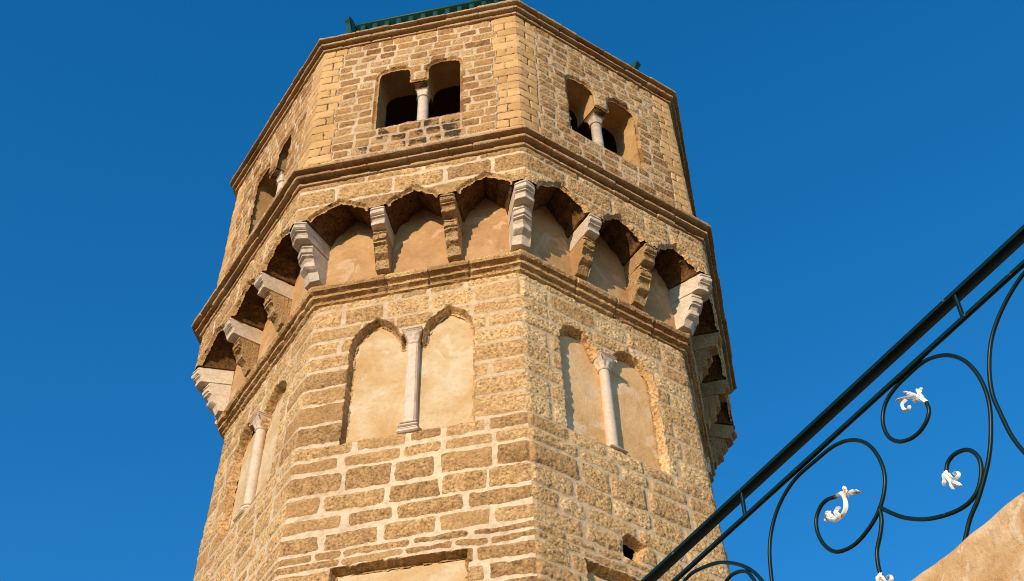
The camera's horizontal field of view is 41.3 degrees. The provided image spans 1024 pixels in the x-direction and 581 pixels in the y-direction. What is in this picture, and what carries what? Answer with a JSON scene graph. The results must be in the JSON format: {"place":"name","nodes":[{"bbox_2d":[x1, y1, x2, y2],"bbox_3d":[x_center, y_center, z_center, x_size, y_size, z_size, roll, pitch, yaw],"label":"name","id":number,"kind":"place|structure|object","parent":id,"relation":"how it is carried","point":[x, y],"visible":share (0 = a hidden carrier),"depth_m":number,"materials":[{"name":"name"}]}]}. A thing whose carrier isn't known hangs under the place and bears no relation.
{"place":"outdoors","nodes":[
{"label":"outdoors","id":0,"kind":"place"},
{"bbox_2d":[0,0,1023,580],"label":"sky","id":1,"kind":"structure","parent":0,"point":[852,163],"materials":[{"name":"blue"}]},
{"label":"ground","id":2,"kind":"structure","parent":0,"visible":0},
{"bbox_2d":[191,0,736,580],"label":"minaret","id":3,"kind":"object","parent":2,"relation":"on","point":[461,316],"visible":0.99,"depth_m":11.34,"materials":[{"name":"stone"}]},
{"bbox_2d":[229,391,284,530],"bbox_3d":[-2.048,1.357,10.978,0.167,1.279,1.023,26,-56,-21],"label":"blind window","id":4,"kind":"structure","parent":3,"relation":"in","point":[257,460],"depth_m":11.04,"materials":[{"name":"paint"}]},
{"bbox_2d":[246,132,292,239],"bbox_3d":[-2.287,-0.996,13.650,0.328,1.067,0.874,26,-56,-21],"label":"twin window","id":5,"kind":"structure","parent":3,"relation":"in","point":[268,187],"depth_m":13.94,"materials":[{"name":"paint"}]},
{"bbox_2d":[345,315,474,442],"bbox_3d":[-0.765,0.637,10.445,1.062,1.439,0.168,-10,-51,7],"label":"blind window","id":6,"kind":"structure","parent":3,"relation":"in","point":[396,391],"depth_m":10.40,"materials":[{"name":"paint"}]},
{"bbox_2d":[376,60,459,128],"bbox_3d":[-0.856,-1.770,13.058,0.877,1.067,0.330,-10,-51,7],"label":"twin window","id":7,"kind":"structure","parent":3,"relation":"in","point":[392,85],"depth_m":13.42,"materials":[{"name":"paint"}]},
{"bbox_2d":[566,78,640,166],"bbox_3d":[0.799,-1.550,13.298,0.873,1.069,0.328,26,-56,-22],"label":"twin window","id":8,"kind":"structure","parent":3,"relation":"in","point":[591,119],"depth_m":13.60,"materials":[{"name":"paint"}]},
{"bbox_2d":[558,335,659,469],"bbox_3d":[0.761,0.844,10.614,0.999,1.284,0.167,26,-56,-22],"label":"blind window","id":9,"kind":"structure","parent":3,"relation":"in","point":[607,401],"depth_m":10.61,"materials":[{"name":"paint"}]},
{"bbox_2d":[911,492,1023,580],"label":"terrace parapet","id":10,"kind":"structure","parent":2,"relation":"on","point":[992,549],"depth_m":3.96,"materials":[{"name":"paint"}]},
{"bbox_2d":[641,225,1023,580],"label":"iron railing","id":11,"kind":"object","parent":10,"relation":"on","point":[986,268],"visible":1,"depth_m":4.81,"materials":[{"name":"black metal"}]}
]}

